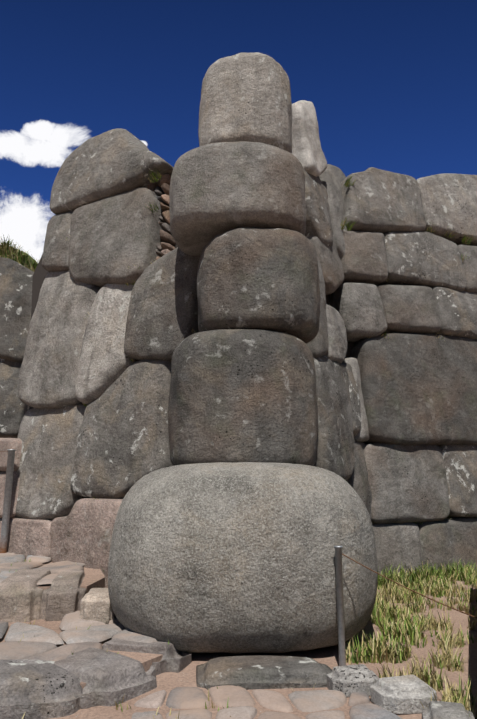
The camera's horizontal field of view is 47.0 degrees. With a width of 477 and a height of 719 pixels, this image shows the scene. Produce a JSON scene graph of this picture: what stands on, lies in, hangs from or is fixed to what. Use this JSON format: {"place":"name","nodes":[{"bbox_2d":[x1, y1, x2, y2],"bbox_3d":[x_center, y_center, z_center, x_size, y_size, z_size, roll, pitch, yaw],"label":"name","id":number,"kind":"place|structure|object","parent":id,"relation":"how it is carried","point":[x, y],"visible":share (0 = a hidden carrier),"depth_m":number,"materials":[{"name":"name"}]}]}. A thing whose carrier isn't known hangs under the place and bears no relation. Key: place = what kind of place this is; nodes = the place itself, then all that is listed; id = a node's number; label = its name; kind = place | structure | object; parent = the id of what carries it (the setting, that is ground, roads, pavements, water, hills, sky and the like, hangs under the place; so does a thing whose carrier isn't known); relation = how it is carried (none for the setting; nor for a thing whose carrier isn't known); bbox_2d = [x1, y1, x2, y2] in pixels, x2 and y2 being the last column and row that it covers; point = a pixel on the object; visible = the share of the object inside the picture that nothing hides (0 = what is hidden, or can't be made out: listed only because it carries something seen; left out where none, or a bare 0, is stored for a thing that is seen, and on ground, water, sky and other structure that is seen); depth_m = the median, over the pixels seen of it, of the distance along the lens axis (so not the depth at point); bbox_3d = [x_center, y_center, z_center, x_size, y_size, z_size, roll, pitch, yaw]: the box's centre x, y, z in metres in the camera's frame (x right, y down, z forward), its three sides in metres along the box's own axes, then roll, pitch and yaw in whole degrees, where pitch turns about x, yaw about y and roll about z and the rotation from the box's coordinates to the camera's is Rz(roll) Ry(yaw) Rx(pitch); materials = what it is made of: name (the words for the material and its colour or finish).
{"place":"outdoors","nodes":[
{"label":"outdoors","id":0,"kind":"place"},
{"bbox_2d":[0,234,38,271],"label":"bank grass","id":1,"kind":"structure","parent":0,"point":[5,247],"depth_m":12.25,"materials":[{"name":"green plant"}]},
{"bbox_2d":[22,559,104,592],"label":"dirt ground","id":2,"kind":"structure","parent":0,"point":[94,578],"depth_m":6.33,"materials":[{"name":"soil"}]},
{"bbox_2d":[0,518,10,538],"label":"wall stone","id":3,"kind":"object","parent":2,"relation":"on","point":[1,526],"visible":0.06,"depth_m":8.38,"materials":[{"name":"stone"}]},
{"bbox_2d":[0,471,19,517],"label":"wall stone","id":4,"kind":"object","parent":3,"relation":"on","point":[15,487],"visible":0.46,"depth_m":8.41,"materials":[{"name":"stone"}]},
{"bbox_2d":[0,438,21,470],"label":"wall stone","id":5,"kind":"object","parent":4,"relation":"on","point":[11,443],"visible":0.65,"depth_m":8.62,"materials":[{"name":"stone"}]},
{"bbox_2d":[0,358,27,437],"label":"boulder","id":6,"kind":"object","parent":5,"relation":"on","point":[13,409],"depth_m":10.83,"materials":[{"name":"grey stone"}]},
{"bbox_2d":[0,257,33,362],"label":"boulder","id":7,"kind":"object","parent":6,"relation":"on","point":[16,278],"depth_m":11.34,"materials":[{"name":"grey stone"}]},
{"bbox_2d":[7,518,51,558],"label":"wall stone","id":8,"kind":"object","parent":2,"relation":"on","point":[26,537],"visible":0.56,"depth_m":7.91,"materials":[{"name":"brown stone"}]},
{"bbox_2d":[15,404,86,519],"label":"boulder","id":9,"kind":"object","parent":8,"relation":"on","point":[48,438],"depth_m":8.22,"materials":[{"name":"grey stone"}]},
{"bbox_2d":[18,270,100,408],"bbox_3d":[-2.880,-0.383,9.197,1.671,2.613,0.888,-8,-15,34],"label":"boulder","id":10,"kind":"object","parent":9,"relation":"on","point":[53,346],"depth_m":8.87,"materials":[{"name":"grey stone"}]},
{"bbox_2d":[42,211,72,271],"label":"wall stone","id":11,"kind":"object","parent":10,"relation":"on","point":[55,252],"visible":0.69,"depth_m":9.63,"materials":[{"name":"grey stone"}]},
{"bbox_2d":[0,552,84,584],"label":"paving stones","id":12,"kind":"object","parent":2,"relation":"on","point":[7,559],"visible":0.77,"depth_m":6.95,"materials":[{"name":"stone"}]},
{"bbox_2d":[0,449,15,552],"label":"post","id":13,"kind":"object","parent":12,"relation":"on","point":[7,502],"visible":0.88,"depth_m":8.15,"materials":[{"name":"metal"}]},
{"bbox_2d":[50,498,122,587],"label":"wall stone","id":14,"kind":"object","parent":2,"relation":"on","point":[82,532],"visible":0.54,"depth_m":7.24,"materials":[{"name":"stone"}]},
{"bbox_2d":[70,359,172,498],"bbox_3d":[-1.495,0.997,7.782,1.802,2.003,0.801,-8,-14,32],"label":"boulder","id":15,"kind":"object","parent":14,"relation":"on","point":[123,447],"depth_m":7.45,"materials":[{"name":"grey stone"}]},
{"bbox_2d":[75,284,137,403],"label":"stone block","id":16,"kind":"structure","parent":15,"relation":"on","point":[105,362],"depth_m":8.17,"materials":[{"name":"grey stone"}]},
{"bbox_2d":[68,187,166,287],"bbox_3d":[-2.064,-1.883,9.136,2.100,1.869,0.793,-8,-15,35],"label":"wall stone","id":17,"kind":"object","parent":16,"relation":"on","point":[112,238],"visible":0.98,"depth_m":8.70,"materials":[{"name":"grey stone"}]},
{"bbox_2d":[149,203,158,211],"bbox_3d":[-1.355,-2.354,8.451,0.238,0.159,0.156,-8,-15,35],"label":"grass tuft","id":18,"kind":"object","parent":17,"relation":"attached to","point":[156,206],"depth_m":8.45,"materials":[{"name":"green plant"}]},
{"bbox_2d":[124,247,199,360],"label":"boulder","id":19,"kind":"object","parent":15,"relation":"on","point":[162,320],"depth_m":7.66,"materials":[{"name":"grey stone"}]},
{"bbox_2d":[0,619,162,688],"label":"dirt ground","id":20,"kind":"structure","parent":0,"point":[146,660],"depth_m":4.63,"materials":[{"name":"soil"}]},
{"bbox_2d":[0,569,50,621],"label":"step block","id":21,"kind":"structure","parent":20,"relation":"on","point":[20,595],"depth_m":5.69,"materials":[{"name":"grey stone"}]},
{"bbox_2d":[40,570,86,620],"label":"step block","id":22,"kind":"structure","parent":20,"relation":"on","point":[63,594],"depth_m":5.72,"materials":[{"name":"grey stone"}]},
{"bbox_2d":[0,611,156,660],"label":"paving stones","id":23,"kind":"object","parent":20,"relation":"on","point":[36,642],"visible":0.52,"depth_m":4.85,"materials":[{"name":"grey stone"}]},
{"bbox_2d":[79,588,115,623],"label":"stone block","id":24,"kind":"structure","parent":20,"relation":"on","point":[95,604],"depth_m":5.41,"materials":[{"name":"beige stone"}]},
{"bbox_2d":[27,205,177,410],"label":"stone wall","id":25,"kind":"structure","parent":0,"point":[40,274],"depth_m":10.40,"materials":[{"name":"grey stone"}]},
{"bbox_2d":[50,128,173,214],"bbox_3d":[-2.184,-3.378,9.704,2.904,1.495,0.754,-8,-14,34],"label":"wall stone","id":26,"kind":"object","parent":25,"relation":"attached to","point":[112,162],"visible":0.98,"depth_m":9.42,"materials":[{"name":"grey stone"}]},
{"bbox_2d":[145,171,161,182],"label":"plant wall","id":27,"kind":"structure","parent":26,"relation":"attached to","point":[154,176],"depth_m":8.64,"materials":[{"name":"green plant"}]},
{"bbox_2d":[148,183,160,192],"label":"stone","id":28,"kind":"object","parent":25,"relation":"attached to","point":[152,186],"depth_m":8.88,"materials":[{"name":"stone"}]},
{"bbox_2d":[155,186,164,195],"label":"stone","id":29,"kind":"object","parent":25,"relation":"attached to","point":[159,191],"depth_m":8.78,"materials":[{"name":"stone"}]},
{"bbox_2d":[156,243,163,250],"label":"stone","id":30,"kind":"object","parent":25,"relation":"attached to","point":[159,247],"depth_m":8.44,"materials":[{"name":"stone"}]},
{"bbox_2d":[156,196,167,204],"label":"stone","id":31,"kind":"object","parent":25,"relation":"attached to","point":[159,198],"depth_m":8.73,"materials":[{"name":"stone"}]},
{"bbox_2d":[159,216,168,223],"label":"stone","id":32,"kind":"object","parent":25,"relation":"attached to","point":[161,218],"depth_m":8.62,"materials":[{"name":"stone"}]},
{"bbox_2d":[160,202,168,210],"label":"stone","id":33,"kind":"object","parent":25,"relation":"attached to","point":[164,207],"depth_m":8.59,"materials":[{"name":"stone"}]},
{"bbox_2d":[161,194,168,204],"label":"stone","id":34,"kind":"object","parent":25,"relation":"attached to","point":[164,197],"depth_m":8.59,"materials":[{"name":"stone"}]},
{"bbox_2d":[160,174,170,185],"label":"stone","id":35,"kind":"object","parent":25,"relation":"attached to","point":[166,178],"depth_m":8.76,"materials":[{"name":"stone"}]},
{"bbox_2d":[161,183,169,194],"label":"stone","id":36,"kind":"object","parent":25,"relation":"attached to","point":[165,187],"depth_m":8.68,"materials":[{"name":"stone"}]},
{"bbox_2d":[161,249,169,255],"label":"stone","id":37,"kind":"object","parent":25,"relation":"attached to","point":[164,252],"depth_m":8.30,"materials":[{"name":"stone"}]},
{"bbox_2d":[162,210,169,223],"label":"stone","id":38,"kind":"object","parent":25,"relation":"attached to","point":[166,215],"depth_m":8.52,"materials":[{"name":"stone"}]},
{"bbox_2d":[161,223,170,233],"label":"stone","id":39,"kind":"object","parent":25,"relation":"attached to","point":[165,226],"depth_m":8.46,"materials":[{"name":"stone"}]},
{"bbox_2d":[160,229,175,244],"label":"stone","id":40,"kind":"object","parent":25,"relation":"attached to","point":[165,237],"depth_m":8.42,"materials":[{"name":"stone"}]},
{"bbox_2d":[161,242,174,250],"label":"stone","id":41,"kind":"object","parent":25,"relation":"attached to","point":[168,246],"depth_m":8.37,"materials":[{"name":"stone"}]},
{"bbox_2d":[0,0,476,262],"label":"sky","id":42,"kind":"structure","parent":0,"point":[391,85],"materials":[{"name":"blue"}]},
{"bbox_2d":[50,580,476,718],"bbox_3d":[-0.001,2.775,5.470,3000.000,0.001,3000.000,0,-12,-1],"label":"ground","id":43,"kind":"structure","parent":0,"point":[167,682],"depth_m":4.64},
{"bbox_2d":[54,648,156,708],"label":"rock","id":44,"kind":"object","parent":43,"relation":"on","point":[110,678],"depth_m":4.06,"materials":[{"name":"grey stone"}]},
{"bbox_2d":[0,659,94,718],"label":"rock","id":45,"kind":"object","parent":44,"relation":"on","point":[37,689],"depth_m":3.80,"materials":[{"name":"grey stone"}]},
{"bbox_2d":[102,638,190,674],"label":"flat stone","id":46,"kind":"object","parent":43,"relation":"on","point":[174,659],"depth_m":4.63,"materials":[{"name":"grey stone"}]},
{"bbox_2d":[9,559,315,718],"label":"pebbles","id":47,"kind":"object","parent":43,"relation":"on","point":[138,684],"depth_m":3.80,"materials":[{"name":"stone"}]},
{"bbox_2d":[108,462,377,652],"bbox_3d":[0.053,1.989,5.944,2.820,1.735,2.560,0,-12,-1],"label":"boulder","id":48,"kind":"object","parent":43,"relation":"on","point":[227,557],"depth_m":4.83,"materials":[{"name":"stone"}]},
{"bbox_2d":[168,329,317,465],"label":"stone block","id":49,"kind":"structure","parent":48,"relation":"on","point":[242,395],"depth_m":5.92,"materials":[{"name":"grey stone"}]},
{"bbox_2d":[197,227,320,343],"bbox_3d":[0.254,-0.886,7.040,1.576,1.345,1.538,0,-12,-1],"label":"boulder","id":50,"kind":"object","parent":49,"relation":"on","point":[257,278],"depth_m":6.38,"materials":[{"name":"grey stone"}]},
{"bbox_2d":[169,141,305,255],"bbox_3d":[0.000,-2.100,7.410,1.852,1.175,1.629,0,-12,-1],"label":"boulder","id":51,"kind":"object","parent":50,"relation":"on","point":[217,188],"depth_m":6.71,"materials":[{"name":"grey stone"}]},
{"bbox_2d":[198,52,291,153],"bbox_3d":[0.108,-3.396,7.782,1.331,1.505,1.294,0,-12,-1],"label":"boulder","id":52,"kind":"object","parent":51,"relation":"on","point":[245,96],"depth_m":7.24,"materials":[{"name":"grey stone"}]},
{"bbox_2d":[196,656,331,689],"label":"stone slab","id":53,"kind":"structure","parent":43,"relation":"on","point":[263,672],"depth_m":4.27,"materials":[{"name":"grey stone"}]},
{"bbox_2d":[131,685,401,718],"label":"stone paving","id":54,"kind":"structure","parent":43,"relation":"on","point":[240,700],"depth_m":3.83,"materials":[{"name":"beige stone"}]},
{"bbox_2d":[326,294,329,305],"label":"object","id":55,"kind":"object","parent":43,"relation":"on","point":[328,299],"depth_m":9.66,"materials":[{"name":"grey"}]},
{"bbox_2d":[304,170,332,246],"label":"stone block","id":56,"kind":"structure","parent":55,"relation":"attached to","point":[318,222],"depth_m":9.07,"materials":[{"name":"grey stone"}]},
{"bbox_2d":[292,100,326,176],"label":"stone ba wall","id":57,"kind":"structure","parent":56,"relation":"on","point":[307,152],"depth_m":9.49,"materials":[{"name":"grey stone"}]},
{"bbox_2d":[307,235,343,294],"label":"stone block","id":58,"kind":"structure","parent":55,"relation":"attached to","point":[331,265],"depth_m":8.98,"materials":[{"name":"grey stone"}]},
{"bbox_2d":[317,164,346,259],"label":"stone block","id":59,"kind":"structure","parent":55,"relation":"attached to","point":[331,177],"depth_m":9.98,"materials":[{"name":"grey stone"}]},
{"bbox_2d":[327,664,378,696],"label":"kerb stone","id":60,"kind":"object","parent":43,"relation":"on","point":[347,680],"visible":0.65,"depth_m":4.06,"materials":[{"name":"grey stone"}]},
{"bbox_2d":[334,545,345,665],"bbox_3d":[0.870,2.117,4.680,0.078,1.000,0.078,0,-12,-1],"label":"post","id":61,"kind":"object","parent":60,"relation":"on","point":[340,607],"visible":0.81,"depth_m":4.66,"materials":[{"name":"grey metal"}]},
{"bbox_2d":[342,553,476,617],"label":"rope","id":62,"kind":"object","parent":61,"relation":"attached to","point":[408,588],"visible":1,"depth_m":4.67,"materials":[{"name":"brown fabric"}]},
{"bbox_2d":[372,522,421,579],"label":"wall stone","id":63,"kind":"object","parent":43,"relation":"on","point":[396,544],"visible":0.33,"depth_m":8.38,"materials":[{"name":"grey stone"}]},
{"bbox_2d":[364,443,449,523],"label":"wall stone","id":64,"kind":"object","parent":63,"relation":"on","point":[407,483],"visible":0.83,"depth_m":8.78,"materials":[{"name":"grey stone"}]},
{"bbox_2d":[351,333,476,445],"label":"wall stone","id":65,"kind":"object","parent":64,"relation":"on","point":[418,389],"visible":0.88,"depth_m":9.42,"materials":[{"name":"grey stone"}]},
{"bbox_2d":[330,283,386,341],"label":"wall stone","id":66,"kind":"object","parent":65,"relation":"on","point":[358,307],"visible":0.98,"depth_m":9.38,"materials":[{"name":"grey stone"}]},
{"bbox_2d":[341,231,387,285],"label":"wall stone","id":67,"kind":"object","parent":66,"relation":"on","point":[363,259],"visible":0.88,"depth_m":9.79,"materials":[{"name":"grey stone"}]},
{"bbox_2d":[340,217,354,230],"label":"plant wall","id":68,"kind":"structure","parent":67,"relation":"on","point":[343,225],"depth_m":9.81,"materials":[{"name":"green plant"}]},
{"bbox_2d":[341,167,425,233],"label":"wall stone","id":69,"kind":"object","parent":67,"relation":"on","point":[379,200],"visible":0.9,"depth_m":10.37,"materials":[{"name":"grey stone"}]},
{"bbox_2d":[344,174,355,187],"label":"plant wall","id":70,"kind":"structure","parent":69,"relation":"attached to","point":[347,183],"depth_m":10.14,"materials":[{"name":"green plant"}]},
{"bbox_2d":[377,284,440,333],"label":"wall stone","id":71,"kind":"object","parent":65,"relation":"on","point":[410,308],"visible":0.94,"depth_m":9.90,"materials":[{"name":"grey stone"}]},
{"bbox_2d":[379,231,466,290],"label":"wall stone","id":72,"kind":"object","parent":71,"relation":"on","point":[425,258],"visible":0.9,"depth_m":10.45,"materials":[{"name":"grey stone"}]},
{"bbox_2d":[417,173,476,245],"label":"wall stone","id":73,"kind":"object","parent":72,"relation":"on","point":[449,201],"visible":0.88,"depth_m":11.23,"materials":[{"name":"grey stone"}]},
{"bbox_2d":[432,287,476,338],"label":"wall stone","id":74,"kind":"object","parent":65,"relation":"on","point":[457,310],"visible":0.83,"depth_m":10.42,"materials":[{"name":"grey stone"}]},
{"bbox_2d":[457,245,476,292],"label":"wall stone","id":75,"kind":"object","parent":74,"relation":"on","point":[470,265],"visible":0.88,"depth_m":10.99,"materials":[{"name":"grey stone"}]},
{"bbox_2d":[462,236,471,243],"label":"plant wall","id":76,"kind":"structure","parent":75,"relation":"on","point":[464,240],"depth_m":11.21,"materials":[{"name":"green plant"}]},
{"bbox_2d":[345,284,451,517],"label":"stone wall","id":77,"kind":"structure","parent":43,"relation":"on","point":[349,348],"depth_m":9.56,"materials":[{"name":"grey stone"}]},
{"bbox_2d":[370,675,436,713],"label":"rock","id":78,"kind":"object","parent":43,"relation":"on","point":[405,694],"visible":0.81,"depth_m":3.79,"materials":[{"name":"grey stone"}]},
{"bbox_2d":[345,557,476,663],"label":"tall grass","id":79,"kind":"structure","parent":43,"relation":"on","point":[441,579],"depth_m":6.34,"materials":[{"name":"green plant"}]},
{"bbox_2d":[360,577,476,718],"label":"dry grass","id":80,"kind":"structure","parent":43,"relation":"on","point":[435,683],"depth_m":4.91,"materials":[{"name":"green plant"}]},
{"bbox_2d":[413,517,476,571],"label":"wall stone","id":81,"kind":"object","parent":43,"relation":"on","point":[446,541],"visible":0.42,"depth_m":8.85,"materials":[{"name":"grey stone"}]},
{"bbox_2d":[438,445,476,516],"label":"wall stone","id":82,"kind":"object","parent":81,"relation":"on","point":[460,462],"visible":0.65,"depth_m":9.34,"materials":[{"name":"grey stone"}]},
{"bbox_2d":[421,700,474,718],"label":"kerb stone","id":83,"kind":"object","parent":43,"relation":"on","point":[441,710],"visible":1,"depth_m":3.42,"materials":[{"name":"grey stone"}]},
{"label":"wall stone","id":84,"kind":"object","parent":43,"relation":"on","visible":0},
{"bbox_2d":[313,355,354,479],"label":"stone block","id":85,"kind":"structure","parent":84,"relation":"on","point":[336,447],"depth_m":7.83,"materials":[{"name":"grey stone"}]},
{"bbox_2d":[307,256,328,357],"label":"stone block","id":86,"kind":"structure","parent":85,"relation":"on","point":[318,345],"depth_m":8.20,"materials":[{"name":"grey stone"}]},
{"bbox_2d":[325,304,346,362],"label":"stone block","id":87,"kind":"structure","parent":85,"relation":"on","point":[337,339],"depth_m":8.65,"materials":[{"name":"grey stone"}]},
{"bbox_2d":[346,441,371,518],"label":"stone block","id":88,"kind":"structure","parent":84,"relation":"on","point":[357,481],"depth_m":8.32,"materials":[{"name":"grey stone"}]},
{"bbox_2d":[342,363,360,435],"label":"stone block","id":89,"kind":"structure","parent":88,"relation":"on","point":[355,400],"depth_m":8.70,"materials":[{"name":"grey stone"}]},
{"bbox_2d":[342,357,368,441],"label":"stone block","id":90,"kind":"structure","parent":88,"relation":"on","point":[362,435],"depth_m":8.91,"materials":[{"name":"grey stone"}]}
]}

